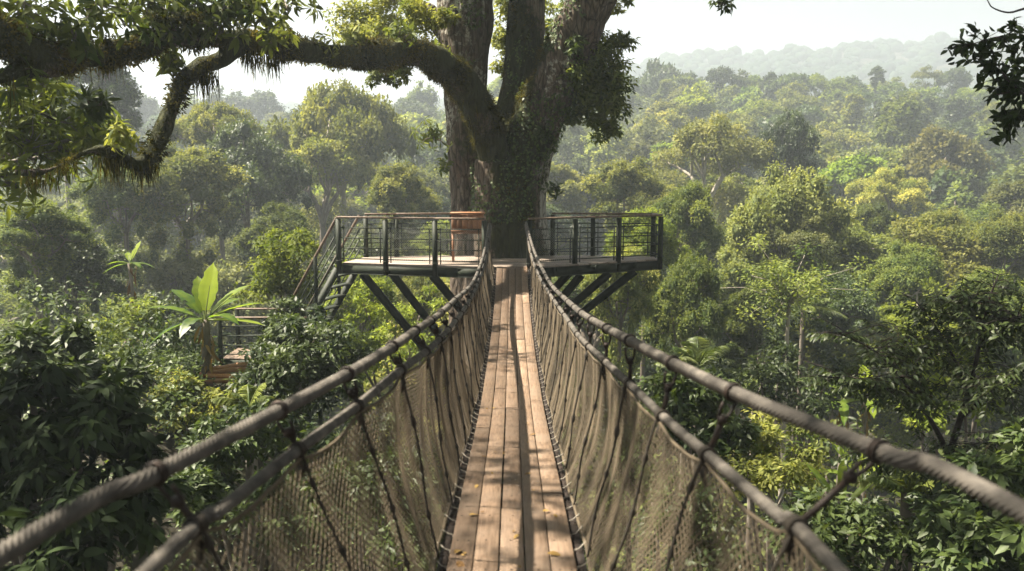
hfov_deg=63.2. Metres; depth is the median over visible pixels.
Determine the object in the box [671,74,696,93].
forest tree
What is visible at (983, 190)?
forest tree
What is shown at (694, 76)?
ridge tree
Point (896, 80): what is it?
forest tree
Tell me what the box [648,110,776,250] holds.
airy tree
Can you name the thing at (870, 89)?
forest tree
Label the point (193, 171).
broadleaf tree
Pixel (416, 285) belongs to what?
broadleaf tree
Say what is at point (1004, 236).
broadleaf tree
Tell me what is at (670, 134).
forest tree
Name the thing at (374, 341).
vine tree
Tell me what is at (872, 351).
forest tree
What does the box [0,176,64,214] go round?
forest tree
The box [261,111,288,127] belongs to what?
forest tree
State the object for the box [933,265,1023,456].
broadleaf tree
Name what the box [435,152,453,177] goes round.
epiphyte plant
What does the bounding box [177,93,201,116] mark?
forest tree
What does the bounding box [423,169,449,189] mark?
forest tree
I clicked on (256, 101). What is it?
ridge tree
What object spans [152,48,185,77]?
epiphyte plant
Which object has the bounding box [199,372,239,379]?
split log
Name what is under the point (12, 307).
forest tree
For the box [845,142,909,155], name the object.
forest tree
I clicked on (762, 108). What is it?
forest tree
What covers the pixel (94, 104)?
epiphyte plant
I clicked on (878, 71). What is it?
ridge tree
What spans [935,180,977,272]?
forest tree
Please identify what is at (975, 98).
forest tree
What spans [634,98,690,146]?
forest tree
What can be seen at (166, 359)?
undergrowth
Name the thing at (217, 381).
split log
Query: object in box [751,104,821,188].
dark tree
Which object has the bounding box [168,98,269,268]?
spreading tree
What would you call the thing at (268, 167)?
dark tree
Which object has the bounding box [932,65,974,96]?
ridge tree
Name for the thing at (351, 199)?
forest tree
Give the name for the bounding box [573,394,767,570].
leafy bush
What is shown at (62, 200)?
forest tree
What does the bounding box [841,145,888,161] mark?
forest tree
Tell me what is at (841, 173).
forest tree
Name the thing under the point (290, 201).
forest tree
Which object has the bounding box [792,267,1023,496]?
thin tree
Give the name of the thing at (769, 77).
ridge tree
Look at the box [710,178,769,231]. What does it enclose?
forest tree
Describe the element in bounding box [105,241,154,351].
banana plant
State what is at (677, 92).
forest tree
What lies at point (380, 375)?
forest tree
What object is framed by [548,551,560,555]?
fallen leaf
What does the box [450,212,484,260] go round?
chair
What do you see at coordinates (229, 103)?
forest tree
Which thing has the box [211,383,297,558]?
palm tree
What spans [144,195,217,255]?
forest tree
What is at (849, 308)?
broadleaf tree
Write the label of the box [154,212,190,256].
forest tree
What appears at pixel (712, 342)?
forest tree
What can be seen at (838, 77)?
forest tree
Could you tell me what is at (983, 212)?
forest tree
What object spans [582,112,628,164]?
forest tree
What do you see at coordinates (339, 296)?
staircase
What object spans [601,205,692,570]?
broadleaf tree
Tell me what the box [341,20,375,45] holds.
epiphyte plant
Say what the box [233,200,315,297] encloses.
broadleaf tree
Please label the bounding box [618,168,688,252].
forest tree
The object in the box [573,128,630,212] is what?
forest tree
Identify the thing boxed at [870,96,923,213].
dark tree
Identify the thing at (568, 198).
forest tree
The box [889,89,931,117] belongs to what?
forest tree
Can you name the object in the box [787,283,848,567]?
palm tree
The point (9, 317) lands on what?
forest tree
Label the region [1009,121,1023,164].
forest tree
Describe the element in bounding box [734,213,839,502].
round tree
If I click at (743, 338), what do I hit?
slender tree
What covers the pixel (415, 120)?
forest tree
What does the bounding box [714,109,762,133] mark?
forest tree
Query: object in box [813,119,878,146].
forest tree
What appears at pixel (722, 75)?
ridge tree
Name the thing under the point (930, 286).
forest tree
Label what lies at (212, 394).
fern bush
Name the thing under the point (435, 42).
epiphyte plant
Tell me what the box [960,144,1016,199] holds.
forest tree
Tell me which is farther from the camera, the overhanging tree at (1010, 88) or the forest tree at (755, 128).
the forest tree at (755, 128)
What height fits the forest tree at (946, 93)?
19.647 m
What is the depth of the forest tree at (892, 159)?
118.09 m
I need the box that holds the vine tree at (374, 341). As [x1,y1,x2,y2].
[339,277,447,446]
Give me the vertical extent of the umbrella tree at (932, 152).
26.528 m
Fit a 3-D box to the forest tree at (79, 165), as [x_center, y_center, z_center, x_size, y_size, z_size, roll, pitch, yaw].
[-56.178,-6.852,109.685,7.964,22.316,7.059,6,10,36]
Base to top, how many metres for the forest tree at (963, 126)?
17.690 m
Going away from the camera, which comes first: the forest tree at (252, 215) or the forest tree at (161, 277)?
the forest tree at (161, 277)
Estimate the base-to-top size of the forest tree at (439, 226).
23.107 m
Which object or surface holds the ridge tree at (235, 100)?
on the ground
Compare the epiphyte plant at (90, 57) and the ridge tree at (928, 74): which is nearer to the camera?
the epiphyte plant at (90, 57)
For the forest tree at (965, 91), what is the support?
on the ground
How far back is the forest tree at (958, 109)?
173.86 m
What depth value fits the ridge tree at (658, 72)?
212.45 m
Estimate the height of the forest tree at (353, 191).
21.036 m
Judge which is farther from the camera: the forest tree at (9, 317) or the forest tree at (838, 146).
the forest tree at (838, 146)
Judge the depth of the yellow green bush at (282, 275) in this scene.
23.11 m
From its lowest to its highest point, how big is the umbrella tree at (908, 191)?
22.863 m
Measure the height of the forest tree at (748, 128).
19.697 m
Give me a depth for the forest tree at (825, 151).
124.16 m
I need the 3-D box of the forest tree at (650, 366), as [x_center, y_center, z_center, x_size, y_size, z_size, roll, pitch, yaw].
[8.201,8.522,53.952,11.804,16.046,12.662,-6,10,-37]
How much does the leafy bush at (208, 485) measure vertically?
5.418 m
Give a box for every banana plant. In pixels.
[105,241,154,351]
[147,262,262,386]
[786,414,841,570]
[792,457,895,565]
[806,375,848,505]
[810,442,900,567]
[826,365,884,487]
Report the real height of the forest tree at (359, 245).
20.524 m
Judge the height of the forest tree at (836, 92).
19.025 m
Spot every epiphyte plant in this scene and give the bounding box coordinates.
[56,35,97,71]
[69,82,122,126]
[104,115,139,157]
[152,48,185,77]
[310,29,339,63]
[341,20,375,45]
[382,15,423,49]
[409,115,452,152]
[434,37,452,56]
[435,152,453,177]
[540,180,563,199]
[562,32,589,58]
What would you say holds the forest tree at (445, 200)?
on the ground
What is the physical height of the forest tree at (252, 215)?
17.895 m
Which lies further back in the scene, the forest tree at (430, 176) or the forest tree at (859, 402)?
the forest tree at (430, 176)
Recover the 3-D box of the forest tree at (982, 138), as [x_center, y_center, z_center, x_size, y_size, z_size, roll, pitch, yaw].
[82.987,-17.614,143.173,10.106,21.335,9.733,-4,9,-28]
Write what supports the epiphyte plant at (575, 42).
attached to the giant tree at (498, 156)
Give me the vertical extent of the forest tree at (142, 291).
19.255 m
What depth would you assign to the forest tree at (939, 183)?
105.38 m
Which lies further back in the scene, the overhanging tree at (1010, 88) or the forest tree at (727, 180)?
the forest tree at (727, 180)
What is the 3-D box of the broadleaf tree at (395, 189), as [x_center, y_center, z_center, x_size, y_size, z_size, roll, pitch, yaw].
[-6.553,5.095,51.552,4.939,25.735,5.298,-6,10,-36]
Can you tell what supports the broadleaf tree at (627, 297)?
on the ground
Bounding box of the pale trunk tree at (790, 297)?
[696,232,882,560]
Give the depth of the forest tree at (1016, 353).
46.24 m
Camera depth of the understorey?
54.50 m
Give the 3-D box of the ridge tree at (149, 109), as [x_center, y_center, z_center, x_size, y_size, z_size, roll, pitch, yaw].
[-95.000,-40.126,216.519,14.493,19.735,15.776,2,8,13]
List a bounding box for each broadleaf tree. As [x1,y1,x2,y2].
[0,197,98,354]
[3,233,134,357]
[63,155,175,296]
[91,289,197,365]
[116,141,252,337]
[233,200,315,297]
[321,252,397,472]
[365,159,444,354]
[381,266,448,514]
[577,153,678,254]
[579,238,660,567]
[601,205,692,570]
[639,251,732,568]
[651,175,727,492]
[714,282,801,554]
[790,270,879,505]
[850,200,912,419]
[852,239,945,526]
[890,205,978,453]
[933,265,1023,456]
[954,207,1023,454]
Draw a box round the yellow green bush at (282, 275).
[229,226,322,373]
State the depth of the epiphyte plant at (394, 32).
18.14 m
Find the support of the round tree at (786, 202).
on the ground
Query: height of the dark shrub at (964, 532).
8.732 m
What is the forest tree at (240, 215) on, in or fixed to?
on the ground
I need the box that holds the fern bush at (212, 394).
[141,365,255,442]
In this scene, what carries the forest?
on the ground
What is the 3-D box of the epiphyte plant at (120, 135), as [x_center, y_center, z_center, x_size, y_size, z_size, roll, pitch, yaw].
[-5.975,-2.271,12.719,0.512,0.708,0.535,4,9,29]
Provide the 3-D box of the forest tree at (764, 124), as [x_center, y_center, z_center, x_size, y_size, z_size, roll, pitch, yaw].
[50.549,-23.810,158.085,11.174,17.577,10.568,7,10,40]
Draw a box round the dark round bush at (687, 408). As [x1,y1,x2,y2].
[634,361,762,570]
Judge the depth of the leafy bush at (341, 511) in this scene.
10.02 m
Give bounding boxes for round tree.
[716,156,863,460]
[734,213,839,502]
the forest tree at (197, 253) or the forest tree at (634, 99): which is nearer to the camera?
the forest tree at (197, 253)
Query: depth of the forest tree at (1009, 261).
59.88 m
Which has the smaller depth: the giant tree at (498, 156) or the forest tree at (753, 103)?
the giant tree at (498, 156)
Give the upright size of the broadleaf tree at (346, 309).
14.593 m
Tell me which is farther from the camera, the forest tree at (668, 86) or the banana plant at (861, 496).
the forest tree at (668, 86)
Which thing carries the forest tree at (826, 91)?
on the ground
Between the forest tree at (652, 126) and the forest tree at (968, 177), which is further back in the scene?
the forest tree at (652, 126)
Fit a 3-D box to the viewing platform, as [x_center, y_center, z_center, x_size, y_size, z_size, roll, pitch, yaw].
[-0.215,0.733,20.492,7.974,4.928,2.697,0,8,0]
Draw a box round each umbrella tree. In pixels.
[844,164,934,338]
[899,121,996,187]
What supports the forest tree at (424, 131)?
on the ground
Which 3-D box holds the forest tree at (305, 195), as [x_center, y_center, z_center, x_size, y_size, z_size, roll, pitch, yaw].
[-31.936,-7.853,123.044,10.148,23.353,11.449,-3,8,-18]
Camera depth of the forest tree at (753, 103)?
177.86 m
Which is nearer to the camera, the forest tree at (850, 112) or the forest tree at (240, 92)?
the forest tree at (850, 112)
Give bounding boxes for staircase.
[285,215,359,346]
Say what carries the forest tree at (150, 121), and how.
on the ground
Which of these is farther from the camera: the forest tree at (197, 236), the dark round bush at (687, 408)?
the forest tree at (197, 236)
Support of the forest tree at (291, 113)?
on the ground
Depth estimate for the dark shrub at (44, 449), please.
8.33 m
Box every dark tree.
[186,110,318,272]
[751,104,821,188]
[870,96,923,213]
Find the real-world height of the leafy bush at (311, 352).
4.622 m
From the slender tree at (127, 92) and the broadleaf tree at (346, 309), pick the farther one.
the slender tree at (127, 92)
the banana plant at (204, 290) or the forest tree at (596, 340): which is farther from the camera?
the forest tree at (596, 340)
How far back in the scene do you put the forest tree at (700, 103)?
168.68 m
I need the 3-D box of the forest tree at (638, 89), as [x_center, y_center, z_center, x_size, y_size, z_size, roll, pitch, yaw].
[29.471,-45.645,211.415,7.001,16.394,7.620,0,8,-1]
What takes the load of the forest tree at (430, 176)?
on the ground
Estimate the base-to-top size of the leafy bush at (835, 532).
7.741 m
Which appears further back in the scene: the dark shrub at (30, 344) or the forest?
the forest
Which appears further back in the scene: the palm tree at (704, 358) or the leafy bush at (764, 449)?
the palm tree at (704, 358)
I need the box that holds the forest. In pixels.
[159,30,1023,127]
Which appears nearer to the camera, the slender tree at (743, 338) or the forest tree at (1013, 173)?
the slender tree at (743, 338)
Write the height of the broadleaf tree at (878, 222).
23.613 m
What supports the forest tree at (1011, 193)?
on the ground
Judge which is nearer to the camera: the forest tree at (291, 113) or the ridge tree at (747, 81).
the forest tree at (291, 113)
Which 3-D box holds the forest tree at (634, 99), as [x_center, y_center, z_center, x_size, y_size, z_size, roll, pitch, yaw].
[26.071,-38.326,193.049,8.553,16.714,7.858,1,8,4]
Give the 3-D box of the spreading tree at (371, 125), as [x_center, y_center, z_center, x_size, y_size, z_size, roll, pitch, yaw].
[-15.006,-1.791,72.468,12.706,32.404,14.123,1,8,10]
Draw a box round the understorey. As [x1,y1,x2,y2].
[0,86,1023,570]
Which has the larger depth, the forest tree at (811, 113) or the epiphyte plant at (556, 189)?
the forest tree at (811, 113)
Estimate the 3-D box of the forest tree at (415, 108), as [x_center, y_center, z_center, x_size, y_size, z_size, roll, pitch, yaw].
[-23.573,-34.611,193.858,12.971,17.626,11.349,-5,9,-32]
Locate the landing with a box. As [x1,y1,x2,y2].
[217,308,323,457]
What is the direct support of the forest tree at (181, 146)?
on the ground
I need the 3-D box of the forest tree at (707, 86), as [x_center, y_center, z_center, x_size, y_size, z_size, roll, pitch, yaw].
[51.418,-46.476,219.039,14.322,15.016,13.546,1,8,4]
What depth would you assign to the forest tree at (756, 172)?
134.76 m
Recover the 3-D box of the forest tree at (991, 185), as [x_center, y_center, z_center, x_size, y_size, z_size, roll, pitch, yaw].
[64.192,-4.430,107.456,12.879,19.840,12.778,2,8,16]
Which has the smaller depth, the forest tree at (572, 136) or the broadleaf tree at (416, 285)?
the broadleaf tree at (416, 285)
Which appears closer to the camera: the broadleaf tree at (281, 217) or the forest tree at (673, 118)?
the broadleaf tree at (281, 217)
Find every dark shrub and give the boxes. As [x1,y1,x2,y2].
[0,316,159,404]
[0,355,194,570]
[910,416,1023,570]
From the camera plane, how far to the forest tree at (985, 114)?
159.58 m
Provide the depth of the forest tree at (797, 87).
197.22 m
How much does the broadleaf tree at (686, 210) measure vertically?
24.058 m
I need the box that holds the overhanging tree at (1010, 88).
[940,0,1023,145]
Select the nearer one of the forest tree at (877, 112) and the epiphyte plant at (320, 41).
the epiphyte plant at (320, 41)
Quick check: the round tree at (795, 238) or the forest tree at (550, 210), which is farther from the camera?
the forest tree at (550, 210)
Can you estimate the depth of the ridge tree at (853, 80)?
217.02 m
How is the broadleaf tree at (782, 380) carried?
on the ground
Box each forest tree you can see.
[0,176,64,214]
[0,197,13,215]
[0,210,45,332]
[0,268,108,376]
[0,276,60,354]
[8,141,54,197]
[34,240,176,359]
[46,159,95,202]
[52,192,164,256]
[56,156,95,183]
[64,195,140,241]
[122,257,233,370]
[125,120,147,145]
[142,114,185,132]
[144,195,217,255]
[146,138,195,151]
[150,212,239,260]
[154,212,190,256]
[158,254,348,413]
[176,233,255,271]
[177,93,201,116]
[183,235,244,277]
[209,192,256,243]
[223,101,245,112]
[228,90,245,99]
[231,206,319,275]
[236,203,271,227]
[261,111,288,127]
[280,171,304,210]
[282,180,319,208]
[283,108,298,125]
[299,191,378,339]
[300,233,402,368]
[312,182,375,234]
[317,243,382,426]
[346,187,379,226]
[359,277,449,519]
[360,158,384,241]
[368,155,393,225]
[386,162,450,246]
[391,97,434,115]
[392,128,449,186]
[394,99,436,118]
[395,110,445,164]
[400,193,450,254]
[402,220,449,277]
[407,121,447,160]
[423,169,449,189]
[435,113,445,123]
[437,201,590,253]
[487,76,502,101]
[546,161,589,254]
[551,254,638,480]
[551,275,661,548]
[552,124,593,168]
[558,165,609,255]
[563,313,723,505]
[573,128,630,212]
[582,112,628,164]
[608,250,671,289]
[613,126,699,180]
[615,85,642,127]
[618,113,677,144]
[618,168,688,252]
[624,74,641,120]
[630,107,690,142]
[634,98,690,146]
[646,140,717,184]
[651,79,678,102]
[658,129,699,179]
[659,253,883,525]
[666,227,731,301]
[667,83,696,120]
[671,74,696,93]
[673,81,717,121]
[694,79,725,121]
[698,172,764,229]
[699,135,754,213]
[704,315,748,356]
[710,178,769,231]
[713,213,892,487]
[714,84,743,113]
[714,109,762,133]
[731,85,762,121]
[732,119,755,183]
[734,93,771,138]
[743,100,789,177]
[744,162,779,179]
[748,74,765,99]
[753,165,808,191]
[755,86,823,114]
[756,114,811,170]
[764,72,815,98]
[764,146,825,167]
[773,80,811,104]
[777,102,826,127]
[782,250,863,448]
[806,143,851,212]
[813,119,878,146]
[814,151,906,214]
[815,133,842,153]
[817,80,839,108]
[818,79,860,116]
[818,100,847,154]
[830,76,844,81]
[837,91,865,149]
[839,87,880,148]
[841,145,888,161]
[843,214,992,450]
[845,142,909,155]
[847,150,915,218]
[849,276,1023,513]
[850,187,902,217]
[857,333,881,415]
[861,81,896,118]
[865,80,919,102]
[869,92,929,137]
[877,77,904,93]
[888,86,945,118]
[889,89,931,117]
[895,86,940,136]
[903,165,964,218]
[908,78,923,90]
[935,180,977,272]
[937,88,962,116]
[940,94,978,161]
[940,117,978,167]
[950,201,1007,383]
[954,87,986,105]
[958,167,987,208]
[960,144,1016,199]
[965,83,995,125]
[968,101,1023,124]
[970,87,1021,140]
[972,122,1021,165]
[972,276,1023,461]
[974,174,1001,210]
[979,165,1023,194]
[980,96,1023,158]
[980,147,1023,208]
[984,177,1023,222]
[991,253,1023,437]
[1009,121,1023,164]
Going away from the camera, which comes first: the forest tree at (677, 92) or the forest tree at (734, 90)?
the forest tree at (677, 92)
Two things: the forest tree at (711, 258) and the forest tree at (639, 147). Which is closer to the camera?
the forest tree at (711, 258)
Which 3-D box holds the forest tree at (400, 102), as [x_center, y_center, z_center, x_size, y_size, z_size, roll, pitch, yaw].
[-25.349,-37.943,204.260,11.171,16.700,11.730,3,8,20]
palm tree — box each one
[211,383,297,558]
[654,336,748,566]
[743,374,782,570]
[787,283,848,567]
[851,468,945,570]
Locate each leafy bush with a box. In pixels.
[62,293,174,386]
[166,396,337,570]
[226,294,372,488]
[275,376,448,570]
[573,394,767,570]
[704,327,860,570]
[709,407,832,570]
[758,478,956,570]
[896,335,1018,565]
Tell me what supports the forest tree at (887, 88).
on the ground
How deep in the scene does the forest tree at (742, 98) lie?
192.86 m
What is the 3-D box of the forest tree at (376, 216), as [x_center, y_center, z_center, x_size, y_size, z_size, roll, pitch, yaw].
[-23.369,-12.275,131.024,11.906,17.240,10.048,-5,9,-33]
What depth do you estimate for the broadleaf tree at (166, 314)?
30.13 m
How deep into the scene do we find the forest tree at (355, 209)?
93.71 m
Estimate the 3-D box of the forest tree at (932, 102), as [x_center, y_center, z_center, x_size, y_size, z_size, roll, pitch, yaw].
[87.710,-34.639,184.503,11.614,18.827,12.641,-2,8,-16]
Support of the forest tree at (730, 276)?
on the ground
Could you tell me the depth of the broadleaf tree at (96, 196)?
43.31 m
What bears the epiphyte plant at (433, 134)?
attached to the giant tree at (498, 156)
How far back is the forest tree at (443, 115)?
183.53 m
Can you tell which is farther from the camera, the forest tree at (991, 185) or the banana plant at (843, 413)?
the forest tree at (991, 185)
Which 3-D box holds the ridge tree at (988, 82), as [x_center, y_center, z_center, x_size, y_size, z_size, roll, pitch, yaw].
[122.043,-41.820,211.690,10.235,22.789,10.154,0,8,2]
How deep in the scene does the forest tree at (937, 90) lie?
196.88 m
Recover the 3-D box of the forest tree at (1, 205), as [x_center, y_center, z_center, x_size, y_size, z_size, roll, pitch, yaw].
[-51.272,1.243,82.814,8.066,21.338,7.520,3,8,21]
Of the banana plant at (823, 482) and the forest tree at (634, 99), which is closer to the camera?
the banana plant at (823, 482)
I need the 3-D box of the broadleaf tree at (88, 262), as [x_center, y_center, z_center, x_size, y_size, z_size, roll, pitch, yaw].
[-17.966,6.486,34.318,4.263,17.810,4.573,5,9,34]
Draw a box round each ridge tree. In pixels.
[130,92,161,136]
[199,85,248,108]
[242,88,288,126]
[404,80,439,118]
[636,57,692,103]
[684,70,702,86]
[703,65,743,97]
[728,68,760,99]
[759,71,782,118]
[806,73,828,125]
[841,74,869,130]
[867,65,886,120]
[910,65,942,89]
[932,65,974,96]
[984,77,998,88]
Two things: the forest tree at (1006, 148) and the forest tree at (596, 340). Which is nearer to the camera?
the forest tree at (596, 340)
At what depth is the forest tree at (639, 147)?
122.17 m
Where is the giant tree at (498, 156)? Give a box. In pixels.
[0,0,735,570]
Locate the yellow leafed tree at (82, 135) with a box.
[0,74,138,223]
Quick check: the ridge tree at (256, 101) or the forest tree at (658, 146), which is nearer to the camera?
the forest tree at (658, 146)
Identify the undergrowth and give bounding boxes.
[0,261,938,570]
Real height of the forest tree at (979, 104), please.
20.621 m
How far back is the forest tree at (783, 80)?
209.68 m
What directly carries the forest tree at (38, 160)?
on the ground
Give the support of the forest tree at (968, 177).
on the ground
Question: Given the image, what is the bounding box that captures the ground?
[3,43,1023,570]
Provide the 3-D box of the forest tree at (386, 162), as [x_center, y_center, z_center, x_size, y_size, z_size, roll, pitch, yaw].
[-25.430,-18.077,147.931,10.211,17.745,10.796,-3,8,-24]
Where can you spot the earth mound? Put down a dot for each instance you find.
(222, 389)
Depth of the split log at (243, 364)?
19.49 m
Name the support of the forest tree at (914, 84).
on the ground
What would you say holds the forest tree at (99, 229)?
on the ground
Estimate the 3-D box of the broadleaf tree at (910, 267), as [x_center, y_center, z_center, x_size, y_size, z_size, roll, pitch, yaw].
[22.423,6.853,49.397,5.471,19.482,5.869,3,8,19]
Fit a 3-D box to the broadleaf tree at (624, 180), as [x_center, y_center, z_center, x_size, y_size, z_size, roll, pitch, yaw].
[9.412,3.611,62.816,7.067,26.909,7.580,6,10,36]
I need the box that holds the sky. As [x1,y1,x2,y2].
[0,0,1023,105]
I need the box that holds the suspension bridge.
[0,221,1023,570]
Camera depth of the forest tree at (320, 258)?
62.19 m
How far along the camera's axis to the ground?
17.87 m
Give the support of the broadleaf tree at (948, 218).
on the ground
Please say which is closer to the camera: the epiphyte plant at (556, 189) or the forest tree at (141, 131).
the epiphyte plant at (556, 189)
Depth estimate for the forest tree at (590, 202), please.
94.26 m
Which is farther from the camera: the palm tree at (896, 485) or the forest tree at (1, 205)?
the forest tree at (1, 205)
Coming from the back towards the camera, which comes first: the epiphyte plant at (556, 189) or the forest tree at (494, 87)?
the forest tree at (494, 87)
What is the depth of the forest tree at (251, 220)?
83.00 m
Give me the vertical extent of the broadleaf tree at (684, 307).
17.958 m
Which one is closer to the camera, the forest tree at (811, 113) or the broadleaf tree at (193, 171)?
the broadleaf tree at (193, 171)
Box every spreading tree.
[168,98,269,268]
[263,73,423,427]
[283,129,374,436]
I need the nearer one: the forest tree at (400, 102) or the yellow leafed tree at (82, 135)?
the yellow leafed tree at (82, 135)
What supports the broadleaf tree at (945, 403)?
on the ground
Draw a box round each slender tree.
[5,40,85,211]
[63,63,145,246]
[704,285,769,537]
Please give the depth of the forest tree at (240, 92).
239.75 m
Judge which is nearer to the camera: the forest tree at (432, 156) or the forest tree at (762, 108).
the forest tree at (432, 156)
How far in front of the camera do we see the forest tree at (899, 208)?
96.15 m
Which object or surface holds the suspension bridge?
attached to the viewing platform
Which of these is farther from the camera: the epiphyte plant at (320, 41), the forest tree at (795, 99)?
the forest tree at (795, 99)
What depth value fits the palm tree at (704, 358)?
27.45 m
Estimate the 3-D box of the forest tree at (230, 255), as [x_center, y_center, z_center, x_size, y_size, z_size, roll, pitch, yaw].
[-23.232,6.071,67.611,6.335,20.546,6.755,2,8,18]
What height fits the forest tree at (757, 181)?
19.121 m
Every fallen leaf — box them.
[456,561,463,566]
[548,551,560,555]
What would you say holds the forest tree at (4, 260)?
on the ground
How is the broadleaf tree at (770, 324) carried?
on the ground
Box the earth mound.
[195,378,250,399]
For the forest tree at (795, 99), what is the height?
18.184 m
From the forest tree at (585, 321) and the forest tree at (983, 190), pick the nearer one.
the forest tree at (585, 321)
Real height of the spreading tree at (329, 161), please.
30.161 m
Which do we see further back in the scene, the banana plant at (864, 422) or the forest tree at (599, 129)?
the forest tree at (599, 129)
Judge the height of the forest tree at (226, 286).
18.362 m
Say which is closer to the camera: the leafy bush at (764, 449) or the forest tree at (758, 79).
the leafy bush at (764, 449)
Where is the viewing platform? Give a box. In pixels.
[335,212,663,399]
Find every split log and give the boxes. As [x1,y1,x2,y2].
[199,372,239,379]
[200,378,232,383]
[207,367,245,373]
[213,362,247,369]
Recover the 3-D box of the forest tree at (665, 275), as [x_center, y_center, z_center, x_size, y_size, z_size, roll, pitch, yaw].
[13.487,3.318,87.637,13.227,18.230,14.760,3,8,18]
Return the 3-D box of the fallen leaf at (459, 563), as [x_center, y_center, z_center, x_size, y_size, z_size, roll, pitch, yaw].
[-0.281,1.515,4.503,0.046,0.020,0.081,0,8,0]
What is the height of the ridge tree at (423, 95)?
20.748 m
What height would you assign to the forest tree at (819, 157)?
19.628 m
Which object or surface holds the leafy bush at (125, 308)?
on the ground
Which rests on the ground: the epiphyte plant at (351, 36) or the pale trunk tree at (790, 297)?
the pale trunk tree at (790, 297)
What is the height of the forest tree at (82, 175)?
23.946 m
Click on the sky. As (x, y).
(671, 26)
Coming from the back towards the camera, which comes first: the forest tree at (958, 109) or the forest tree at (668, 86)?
the forest tree at (668, 86)
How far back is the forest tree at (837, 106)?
186.11 m
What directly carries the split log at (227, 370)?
on the split log at (225, 375)
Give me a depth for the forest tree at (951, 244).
55.18 m
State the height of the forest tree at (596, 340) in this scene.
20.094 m
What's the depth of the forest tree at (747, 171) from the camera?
121.96 m
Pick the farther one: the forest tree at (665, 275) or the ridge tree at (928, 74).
the ridge tree at (928, 74)
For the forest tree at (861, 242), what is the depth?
54.90 m
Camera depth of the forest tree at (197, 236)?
105.65 m
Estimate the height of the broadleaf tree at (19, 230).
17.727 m
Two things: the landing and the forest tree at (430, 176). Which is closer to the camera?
the landing
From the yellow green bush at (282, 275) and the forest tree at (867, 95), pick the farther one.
the forest tree at (867, 95)
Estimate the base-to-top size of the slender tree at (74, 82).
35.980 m
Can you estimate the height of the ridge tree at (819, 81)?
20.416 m

